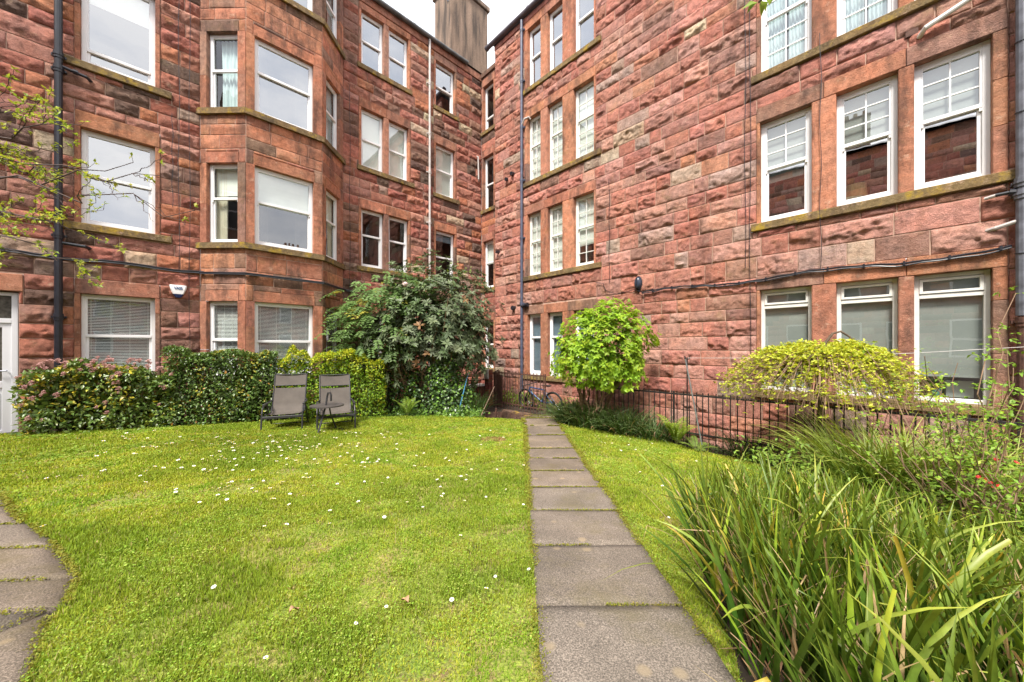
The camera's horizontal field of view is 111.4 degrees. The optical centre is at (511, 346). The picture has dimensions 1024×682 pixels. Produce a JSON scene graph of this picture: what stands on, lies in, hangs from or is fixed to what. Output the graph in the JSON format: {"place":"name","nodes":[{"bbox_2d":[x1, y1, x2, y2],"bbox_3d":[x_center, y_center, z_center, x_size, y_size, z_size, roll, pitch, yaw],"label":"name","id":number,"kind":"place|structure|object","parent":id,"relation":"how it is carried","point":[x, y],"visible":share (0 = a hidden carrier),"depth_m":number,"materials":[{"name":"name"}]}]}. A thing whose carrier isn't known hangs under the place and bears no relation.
{"place":"outdoors","nodes":[
{"label":"outdoors","id":0,"kind":"place"},
{"bbox_2d":[0,500,76,681],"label":"path","id":1,"kind":"structure","parent":0,"point":[19,564],"depth_m":1.77,"materials":[{"name":"grey stone"}]},
{"bbox_2d":[0,485,87,681],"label":"moss","id":2,"kind":"object","parent":1,"relation":"on","point":[15,513],"visible":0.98,"depth_m":1.94,"materials":[{"name":"green plant"}]},
{"bbox_2d":[0,414,542,681],"bbox_3d":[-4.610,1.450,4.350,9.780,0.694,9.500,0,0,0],"label":"lawn","id":3,"kind":"structure","parent":0,"point":[272,660],"depth_m":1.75,"materials":[{"name":"green plant"}]},
{"bbox_2d":[260,373,308,429],"bbox_3d":[-4.487,1.089,6.963,0.698,1.041,0.967,0,0,-23],"label":"lounge chair","id":4,"kind":"object","parent":3,"relation":"on","point":[284,401],"visible":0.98,"depth_m":7.19,"materials":[{"name":"grey fabric"}]},
{"bbox_2d":[309,392,343,432],"bbox_3d":[-3.430,1.206,6.480,0.570,0.747,0.570,0,0,0],"label":"side table","id":5,"kind":"object","parent":3,"relation":"on","point":[325,405],"visible":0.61,"depth_m":6.43,"materials":[{"name":"grey metal"}]},
{"bbox_2d":[175,411,481,424],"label":"ground cover","id":6,"kind":"object","parent":3,"relation":"on","point":[411,414],"visible":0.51,"depth_m":8.60,"materials":[{"name":"green plant"}]},
{"bbox_2d":[316,374,355,429],"bbox_3d":[-3.593,1.112,7.120,0.698,1.041,0.967,0,0,-29],"label":"lounge chair","id":7,"kind":"object","parent":3,"relation":"on","point":[341,395],"visible":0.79,"depth_m":7.37,"materials":[{"name":"grey fabric"}]},
{"bbox_2d":[395,396,419,414],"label":"fern","id":8,"kind":"object","parent":3,"relation":"on","point":[410,406],"visible":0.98,"depth_m":8.70,"materials":[{"name":"green plant"}]},
{"bbox_2d":[0,402,1023,681],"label":"ground","id":9,"kind":"structure","parent":0,"point":[742,668],"depth_m":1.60,"materials":[{"name":"green plant"}]},
{"bbox_2d":[6,355,180,435],"bbox_3d":[-7.541,0.890,6.515,2.143,1.454,1.140,0,0,-35],"label":"flowering hedge","id":10,"kind":"object","parent":9,"relation":"on","point":[36,413],"visible":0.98,"depth_m":6.26,"materials":[{"name":"green plant"}]},
{"bbox_2d":[0,64,198,287],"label":"young tree","id":11,"kind":"object","parent":9,"relation":"on","point":[8,161],"visible":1,"depth_m":3.51,"materials":[{"name":"green plant"}]},
{"bbox_2d":[159,344,279,426],"bbox_3d":[-6.052,0.815,7.379,1.989,1.745,0.839,0,0,-25],"label":"dark hedge","id":12,"kind":"object","parent":9,"relation":"on","point":[195,411],"visible":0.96,"depth_m":7.22,"materials":[{"name":"green plant"}]},
{"bbox_2d":[0,0,489,432],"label":"tenement building","id":13,"kind":"structure","parent":9,"relation":"on","point":[318,149],"depth_m":7.98,"materials":[{"name":"stone"}]},
{"bbox_2d":[0,291,18,432],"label":"door","id":14,"kind":"structure","parent":13,"relation":"in","point":[9,301],"depth_m":6.16,"materials":[{"name":"white wood"}]},
{"bbox_2d":[74,292,159,374],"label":"window","id":15,"kind":"structure","parent":13,"relation":"in","point":[122,329],"depth_m":7.30,"materials":[{"name":"white plastic"}]},
{"bbox_2d":[81,129,154,233],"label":"window","id":16,"kind":"structure","parent":13,"relation":"in","point":[124,212],"depth_m":7.95,"materials":[{"name":"glass"}]},
{"bbox_2d":[81,0,154,86],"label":"window","id":17,"kind":"structure","parent":13,"relation":"in","point":[118,36],"depth_m":7.88,"materials":[{"name":"clear glass"}]},
{"bbox_2d":[169,284,186,297],"bbox_3d":[-7.217,-1.200,7.555,0.273,0.270,0.084,0,0,-44],"label":"alarm box","id":18,"kind":"object","parent":13,"relation":"attached to","point":[178,291],"visible":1,"depth_m":7.53,"materials":[{"name":"white plastic"}]},
{"bbox_2d":[209,301,267,375],"bbox_3d":[-6.485,-0.165,8.218,1.070,2.090,0.624,0,0,1],"label":"window","id":19,"kind":"structure","parent":13,"relation":"in","point":[223,314],"depth_m":8.00,"materials":[{"name":"white plastic"}]},
{"bbox_2d":[210,165,267,241],"bbox_3d":[-6.485,-3.230,8.218,1.070,2.160,0.624,0,0,1],"label":"window","id":20,"kind":"structure","parent":13,"relation":"in","point":[223,178],"depth_m":8.04,"materials":[{"name":"glass"}]},
{"bbox_2d":[210,35,267,113],"bbox_3d":[-6.485,-6.200,8.218,1.070,2.100,0.624,0,0,1],"label":"window","id":21,"kind":"structure","parent":13,"relation":"in","point":[223,48],"depth_m":8.06,"materials":[{"name":"clear glass"}]},
{"bbox_2d":[254,302,312,375],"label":"window","id":22,"kind":"structure","parent":13,"relation":"in","point":[281,320],"depth_m":8.57,"materials":[{"name":"white plastic"}]},
{"bbox_2d":[255,167,312,252],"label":"window","id":23,"kind":"structure","parent":13,"relation":"in","point":[284,196],"depth_m":8.63,"materials":[{"name":"glass"}]},
{"bbox_2d":[255,39,312,131],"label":"window","id":24,"kind":"structure","parent":13,"relation":"in","point":[281,66],"depth_m":9.03,"materials":[{"name":"clear glass"}]},
{"bbox_2d":[294,0,312,11],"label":"window","id":25,"kind":"structure","parent":13,"relation":"in","point":[310,2],"depth_m":8.80,"materials":[{"name":"white plastic"}]},
{"bbox_2d":[295,308,336,371],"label":"window","id":26,"kind":"structure","parent":13,"relation":"in","point":[330,343],"depth_m":9.33,"materials":[{"name":"white plastic"}]},
{"bbox_2d":[295,191,336,260],"bbox_3d":[-5.215,-3.230,9.423,0.624,2.160,1.060,0,0,1],"label":"window","id":27,"kind":"structure","parent":13,"relation":"in","point":[331,202],"depth_m":9.57,"materials":[{"name":"glass"}]},
{"bbox_2d":[295,63,336,149],"bbox_3d":[-5.215,-6.200,9.423,0.624,2.100,1.060,0,0,1],"label":"window","id":28,"kind":"structure","parent":13,"relation":"in","point":[301,73],"depth_m":8.90,"materials":[{"name":"glass"}]},
{"bbox_2d":[295,0,336,38],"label":"window","id":29,"kind":"structure","parent":13,"relation":"in","point":[331,5],"depth_m":9.56,"materials":[{"name":"white plastic"}]},
{"bbox_2d":[361,12,381,73],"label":"window","id":30,"kind":"structure","parent":13,"relation":"in","point":[368,26],"depth_m":10.82,"materials":[{"name":"clear glass"}]},
{"bbox_2d":[361,109,381,171],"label":"window","id":31,"kind":"structure","parent":13,"relation":"in","point":[371,125],"depth_m":10.69,"materials":[{"name":"glass"}]},
{"bbox_2d":[361,209,381,268],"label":"window","id":32,"kind":"structure","parent":13,"relation":"in","point":[365,214],"depth_m":10.81,"materials":[{"name":"white plastic"}]},
{"bbox_2d":[362,316,405,366],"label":"window","id":33,"kind":"structure","parent":13,"relation":"in","point":[375,321],"depth_m":11.22,"materials":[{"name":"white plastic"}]},
{"bbox_2d":[362,216,406,272],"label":"window","id":34,"kind":"structure","parent":13,"relation":"in","point":[370,226],"depth_m":11.62,"materials":[{"name":"glass"}]},
{"bbox_2d":[363,27,406,87],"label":"window","id":35,"kind":"structure","parent":13,"relation":"in","point":[397,46],"depth_m":11.56,"materials":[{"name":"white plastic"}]},
{"bbox_2d":[389,122,406,180],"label":"window","id":36,"kind":"structure","parent":13,"relation":"in","point":[397,135],"depth_m":11.29,"materials":[{"name":"glass"}]},
{"bbox_2d":[436,63,452,113],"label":"window","id":37,"kind":"structure","parent":13,"relation":"in","point":[444,96],"depth_m":13.16,"materials":[{"name":"clear glass"}]},
{"bbox_2d":[436,145,452,197],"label":"window","id":38,"kind":"structure","parent":13,"relation":"in","point":[444,158],"depth_m":12.52,"materials":[{"name":"glass"}]},
{"bbox_2d":[436,231,452,281],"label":"window","id":39,"kind":"structure","parent":13,"relation":"in","point":[444,242],"depth_m":13.20,"materials":[{"name":"white plastic"}]},
{"bbox_2d":[276,344,388,420],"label":"bright hedge","id":40,"kind":"object","parent":9,"relation":"on","point":[361,400],"visible":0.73,"depth_m":8.28,"materials":[{"name":"green plant"}]},
{"bbox_2d":[313,268,452,412],"bbox_3d":[-3.324,-0.144,9.329,3.549,4.008,2.497,0,0,0],"label":"ferny shrub","id":41,"kind":"object","parent":9,"relation":"on","point":[368,310],"visible":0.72,"depth_m":8.87,"materials":[{"name":"green plant"}]},
{"bbox_2d":[388,261,470,390],"bbox_3d":[-2.396,-0.337,10.084,2.488,4.392,0.672,0,0,0],"label":"climbing plant","id":42,"kind":"object","parent":9,"relation":"on","point":[432,278],"visible":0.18,"depth_m":10.13,"materials":[{"name":"green plant"}]},
{"bbox_2d":[355,249,505,410],"bbox_3d":[-2.122,-0.358,9.562,3.963,4.508,2.634,0,0,0],"label":"rhododendron","id":43,"kind":"object","parent":9,"relation":"on","point":[467,328],"visible":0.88,"depth_m":8.96,"materials":[{"name":"green plant"}]},
{"bbox_2d":[379,325,489,416],"bbox_3d":[-2.130,0.481,9.406,3.143,2.777,1.434,0,0,0],"label":"ivy","id":44,"kind":"object","parent":9,"relation":"on","point":[446,404],"visible":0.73,"depth_m":9.12,"materials":[{"name":"green plant"}]},
{"bbox_2d":[456,383,483,401],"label":"wall","id":45,"kind":"structure","parent":9,"relation":"on","point":[481,392],"depth_m":11.78,"materials":[{"name":"stone"}]},
{"bbox_2d":[454,378,485,404],"bbox_3d":[-1.296,1.542,10.780,1.250,1.115,0.047,0,0,-44],"label":"railing","id":46,"kind":"object","parent":9,"relation":"on","point":[479,387],"visible":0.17,"depth_m":11.05,"materials":[{"name":"black metal"}]},
{"bbox_2d":[455,390,495,415],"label":"strap plant","id":47,"kind":"object","parent":9,"relation":"on","point":[477,403],"visible":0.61,"depth_m":9.20,"materials":[{"name":"green plant"}]},
{"bbox_2d":[484,369,492,405],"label":"brick pier","id":48,"kind":"structure","parent":9,"relation":"on","point":[488,376],"depth_m":10.88,"materials":[{"name":"stone"}]},
{"bbox_2d":[493,369,502,407],"bbox_3d":[-0.433,1.343,10.681,0.110,1.313,0.408,0,0,-44],"label":"gate post","id":49,"kind":"object","parent":9,"relation":"on","point":[498,390],"visible":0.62,"depth_m":10.66,"materials":[{"name":"metal"}]},
{"bbox_2d":[482,412,523,419],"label":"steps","id":50,"kind":"structure","parent":9,"relation":"on","point":[509,416],"depth_m":9.87,"materials":[{"name":"grey stone"}]},
{"bbox_2d":[502,409,531,419],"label":"kerb","id":51,"kind":"structure","parent":9,"relation":"on","point":[525,414],"depth_m":9.61,"materials":[{"name":"brown stone"}]},
{"bbox_2d":[498,371,546,414],"bbox_3d":[0.243,1.380,9.990,0.055,1.320,1.930,0,0,-44],"label":"railing","id":52,"kind":"object","parent":9,"relation":"on","point":[544,376],"visible":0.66,"depth_m":9.79,"materials":[{"name":"metal"}]},
{"bbox_2d":[519,382,562,409],"bbox_3d":[0.773,1.453,9.924,0.645,0.796,1.672,-8,6,-44],"label":"bicycle","id":53,"kind":"object","parent":9,"relation":"on","point":[553,401],"visible":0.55,"depth_m":9.87,"materials":[{"name":"black metal"}]},
{"bbox_2d":[503,387,591,409],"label":"ground cover","id":54,"kind":"object","parent":9,"relation":"on","point":[512,396],"visible":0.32,"depth_m":10.61,"materials":[{"name":"green plant"}]},
{"bbox_2d":[536,391,599,425],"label":"strap plant","id":55,"kind":"object","parent":9,"relation":"on","point":[559,417],"visible":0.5,"depth_m":7.80,"materials":[{"name":"green plant"}]},
{"bbox_2d":[551,394,630,430],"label":"strap plant","id":56,"kind":"object","parent":9,"relation":"on","point":[595,423],"visible":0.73,"depth_m":7.36,"materials":[{"name":"green plant"}]},
{"bbox_2d":[547,296,662,427],"bbox_3d":[1.972,0.392,7.508,2.460,2.930,1.767,0,0,0],"label":"rounded shrub","id":57,"kind":"object","parent":9,"relation":"on","point":[604,366],"visible":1,"depth_m":7.02,"materials":[{"name":"green plant"}]},
{"bbox_2d":[580,399,671,440],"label":"strap plant","id":58,"kind":"object","parent":9,"relation":"on","point":[629,429],"visible":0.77,"depth_m":7.05,"materials":[{"name":"green plant"}]},
{"bbox_2d":[622,408,694,446],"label":"strap plant","id":59,"kind":"object","parent":9,"relation":"on","point":[657,434],"visible":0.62,"depth_m":6.80,"materials":[{"name":"green plant"}]},
{"bbox_2d":[686,356,689,446],"bbox_3d":[3.308,1.087,6.580,0.097,1.816,0.028,0,0,0],"label":"clothes pole","id":60,"kind":"object","parent":9,"relation":"on","point":[687,404],"visible":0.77,"depth_m":6.57,"materials":[{"name":"black metal"}]},
{"bbox_2d":[684,356,703,450],"bbox_3d":[3.351,1.038,6.433,0.330,1.739,0.035,0,0,14],"label":"clothes prop","id":61,"kind":"object","parent":9,"relation":"on","point":[693,401],"visible":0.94,"depth_m":6.43,"materials":[{"name":"brown wood"}]},
{"bbox_2d":[647,431,814,472],"bbox_3d":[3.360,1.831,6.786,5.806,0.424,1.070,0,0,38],"label":"ground cover","id":62,"kind":"object","parent":9,"relation":"on","point":[718,449],"visible":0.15,"depth_m":6.42,"materials":[{"name":"green plant"}]},
{"bbox_2d":[711,422,788,463],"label":"strap plant","id":63,"kind":"object","parent":9,"relation":"on","point":[731,446],"visible":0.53,"depth_m":5.92,"materials":[{"name":"green plant"}]},
{"bbox_2d":[480,0,1023,478],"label":"tenement building","id":64,"kind":"structure","parent":9,"relation":"on","point":[728,182],"depth_m":6.60,"materials":[{"name":"stone"}]},
{"bbox_2d":[486,83,493,128],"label":"window","id":65,"kind":"structure","parent":64,"relation":"in","point":[490,90],"depth_m":13.76,"materials":[{"name":"white plastic"}]},
{"bbox_2d":[486,155,493,208],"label":"window","id":66,"kind":"structure","parent":64,"relation":"in","point":[490,161],"depth_m":13.80,"materials":[{"name":"glass"}]},
{"bbox_2d":[486,240,493,287],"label":"window","id":67,"kind":"structure","parent":64,"relation":"in","point":[489,245],"depth_m":13.39,"materials":[{"name":"white plastic"}]},
{"bbox_2d":[486,320,493,367],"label":"window","id":68,"kind":"structure","parent":64,"relation":"in","point":[491,327],"depth_m":13.80,"materials":[{"name":"white plastic"}]},
{"bbox_2d":[530,114,540,179],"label":"window","id":69,"kind":"structure","parent":64,"relation":"in","point":[535,124],"depth_m":10.86,"materials":[{"name":"white paint"}]},
{"bbox_2d":[530,212,540,275],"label":"window","id":70,"kind":"structure","parent":64,"relation":"in","point":[535,220],"depth_m":10.86,"materials":[{"name":"white glass"}]},
{"bbox_2d":[530,314,540,374],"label":"window","id":71,"kind":"structure","parent":64,"relation":"in","point":[535,320],"depth_m":10.86,"materials":[{"name":"white plastic"}]},
{"bbox_2d":[530,17,561,85],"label":"window","id":72,"kind":"structure","parent":64,"relation":"in","point":[535,35],"depth_m":10.90,"materials":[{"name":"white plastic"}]},
{"bbox_2d":[550,5,561,70],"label":"window","id":73,"kind":"structure","parent":64,"relation":"in","point":[557,14],"depth_m":10.31,"materials":[{"name":"white plastic"}]},
{"bbox_2d":[550,101,561,170],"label":"window","id":74,"kind":"structure","parent":64,"relation":"in","point":[556,110],"depth_m":10.29,"materials":[{"name":"white paint"}]},
{"bbox_2d":[550,204,561,271],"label":"window","id":75,"kind":"structure","parent":64,"relation":"in","point":[555,212],"depth_m":10.29,"materials":[{"name":"white paint"}]},
{"bbox_2d":[550,312,561,376],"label":"window","id":76,"kind":"structure","parent":64,"relation":"in","point":[555,318],"depth_m":10.30,"materials":[{"name":"white plastic"}]},
{"bbox_2d":[576,0,593,51],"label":"window","id":77,"kind":"structure","parent":64,"relation":"in","point":[584,8],"depth_m":10.21,"materials":[{"name":"clear glass"}]},
{"bbox_2d":[576,80,593,158],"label":"window","id":78,"kind":"structure","parent":64,"relation":"in","point":[585,95],"depth_m":9.56,"materials":[{"name":"white paint"}]},
{"bbox_2d":[576,193,593,265],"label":"window","id":79,"kind":"structure","parent":64,"relation":"in","point":[585,204],"depth_m":9.61,"materials":[{"name":"glass"}]},
{"bbox_2d":[576,310,593,376],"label":"window","id":80,"kind":"structure","parent":64,"relation":"in","point":[579,328],"depth_m":9.62,"materials":[{"name":"white plastic"}]},
{"bbox_2d":[634,276,641,291],"bbox_3d":[2.954,-1.484,8.209,0.142,0.367,0.200,0,0,-44],"label":"wall lamp","id":81,"kind":"object","parent":64,"relation":"attached to","point":[638,283],"visible":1,"depth_m":8.16,"materials":[{"name":"grey metal"}]},
{"bbox_2d":[761,0,811,71],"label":"window","id":82,"kind":"structure","parent":64,"relation":"in","point":[786,25],"depth_m":6.47,"materials":[{"name":"clear glass"}]},
{"bbox_2d":[761,106,811,221],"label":"window","id":83,"kind":"structure","parent":64,"relation":"in","point":[786,142],"depth_m":6.38,"materials":[{"name":"white plastic"}]},
{"bbox_2d":[761,286,811,391],"bbox_3d":[5.013,-0.130,6.388,0.112,1.860,0.740,0,0,-44],"label":"window","id":84,"kind":"structure","parent":64,"relation":"in","point":[786,314],"depth_m":6.41,"materials":[{"name":"white paint"}]},
{"bbox_2d":[837,0,897,36],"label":"window","id":85,"kind":"structure","parent":64,"relation":"in","point":[851,14],"depth_m":5.80,"materials":[{"name":"clear glass"}]},
{"bbox_2d":[837,74,897,205],"bbox_3d":[5.719,-3.255,5.645,0.468,1.890,0.606,0,0,-8],"label":"window","id":86,"kind":"structure","parent":64,"relation":"in","point":[867,116],"depth_m":5.64,"materials":[{"name":"glass"}]},
{"bbox_2d":[837,278,897,398],"bbox_3d":[5.725,-0.130,5.651,0.112,1.860,0.690,0,0,-44],"label":"window","id":87,"kind":"structure","parent":64,"relation":"in","point":[868,310],"depth_m":5.64,"materials":[{"name":"white paint"}]},
{"bbox_2d":[900,347,1018,353],"bbox_3d":[4.856,0.103,5.432,3.824,0.212,0.006,0,0,33],"label":"clothes line","id":88,"kind":"object","parent":64,"relation":"attached to","point":[958,350],"visible":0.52,"depth_m":4.69,"materials":[{"name":"plastic"}]},
{"bbox_2d":[914,27,1007,189],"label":"window","id":89,"kind":"structure","parent":64,"relation":"in","point":[952,92],"depth_m":5.02,"materials":[{"name":"white plastic"}]},
{"bbox_2d":[914,266,1007,404],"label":"window","id":90,"kind":"structure","parent":64,"relation":"in","point":[952,311],"depth_m":5.05,"materials":[{"name":"white paint"}]},
{"bbox_2d":[741,0,772,15],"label":"overhanging tree","id":91,"kind":"object","parent":9,"relation":"on","point":[762,5],"visible":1,"depth_m":1.22,"materials":[{"name":"green plant"}]},
{"bbox_2d":[783,444,814,471],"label":"strap plant","id":92,"kind":"object","parent":9,"relation":"on","point":[798,458],"visible":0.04,"depth_m":5.49,"materials":[{"name":"green plant"}]},
{"bbox_2d":[582,386,1023,481],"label":"railing","id":93,"kind":"object","parent":9,"relation":"on","point":[1000,421],"visible":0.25,"depth_m":6.01,"materials":[{"name":"black metal"}]},
{"bbox_2d":[713,331,948,441],"bbox_3d":[4.392,0.866,4.959,2.326,2.197,1.964,0,0,0],"label":"weeping tree","id":94,"kind":"object","parent":9,"relation":"on","point":[835,358],"visible":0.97,"depth_m":4.58,"materials":[{"name":"green plant"}]},
{"bbox_2d":[733,435,1023,543],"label":"ground cover","id":95,"kind":"object","parent":9,"relation":"on","point":[929,494],"visible":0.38,"depth_m":3.63,"materials":[{"name":"green plant"}]},
{"bbox_2d":[743,404,1023,527],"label":"sedge","id":96,"kind":"object","parent":9,"relation":"on","point":[825,447],"visible":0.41,"depth_m":3.93,"materials":[{"name":"green plant"}]},
{"bbox_2d":[835,286,1023,544],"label":"thorny shrub","id":97,"kind":"object","parent":9,"relation":"on","point":[981,469],"visible":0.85,"depth_m":2.92,"materials":[{"name":"green plant"}]},
{"bbox_2d":[835,421,1023,540],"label":"sedge","id":98,"kind":"object","parent":9,"relation":"on","point":[1011,509],"visible":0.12,"depth_m":3.53,"materials":[{"name":"green plant"}]},
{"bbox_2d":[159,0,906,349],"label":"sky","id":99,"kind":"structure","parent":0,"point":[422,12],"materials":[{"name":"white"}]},
{"bbox_2d":[524,415,735,681],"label":"path","id":100,"kind":"structure","parent":0,"point":[593,637],"depth_m":1.76,"materials":[{"name":"grey concrete"}]},
{"bbox_2d":[525,417,681,606],"bbox_3d":[0.592,1.440,4.262,0.855,0.655,8.771,0,0,1],"label":"moss","id":101,"kind":"object","parent":100,"relation":"on","point":[614,604],"visible":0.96,"depth_m":3.44,"materials":[{"name":"green plant"}]},
{"bbox_2d":[521,417,745,681],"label":"moss","id":102,"kind":"object","parent":100,"relation":"on","point":[578,451],"visible":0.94,"depth_m":2.45,"materials":[{"name":"green plant"}]},
{"bbox_2d":[560,423,793,681],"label":"lawn","id":103,"kind":"structure","parent":0,"point":[701,612],"depth_m":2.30,"materials":[{"name":"green plant"}]},
{"bbox_2d":[657,414,695,443],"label":"fern","id":104,"kind":"object","parent":103,"relation":"on","point":[675,432],"visible":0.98,"depth_m":6.56,"materials":[{"name":"green plant"}]},
{"bbox_2d":[679,435,717,450],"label":"fern","id":105,"kind":"object","parent":103,"relation":"on","point":[696,444],"visible":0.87,"depth_m":6.41,"materials":[{"name":"green plant"}]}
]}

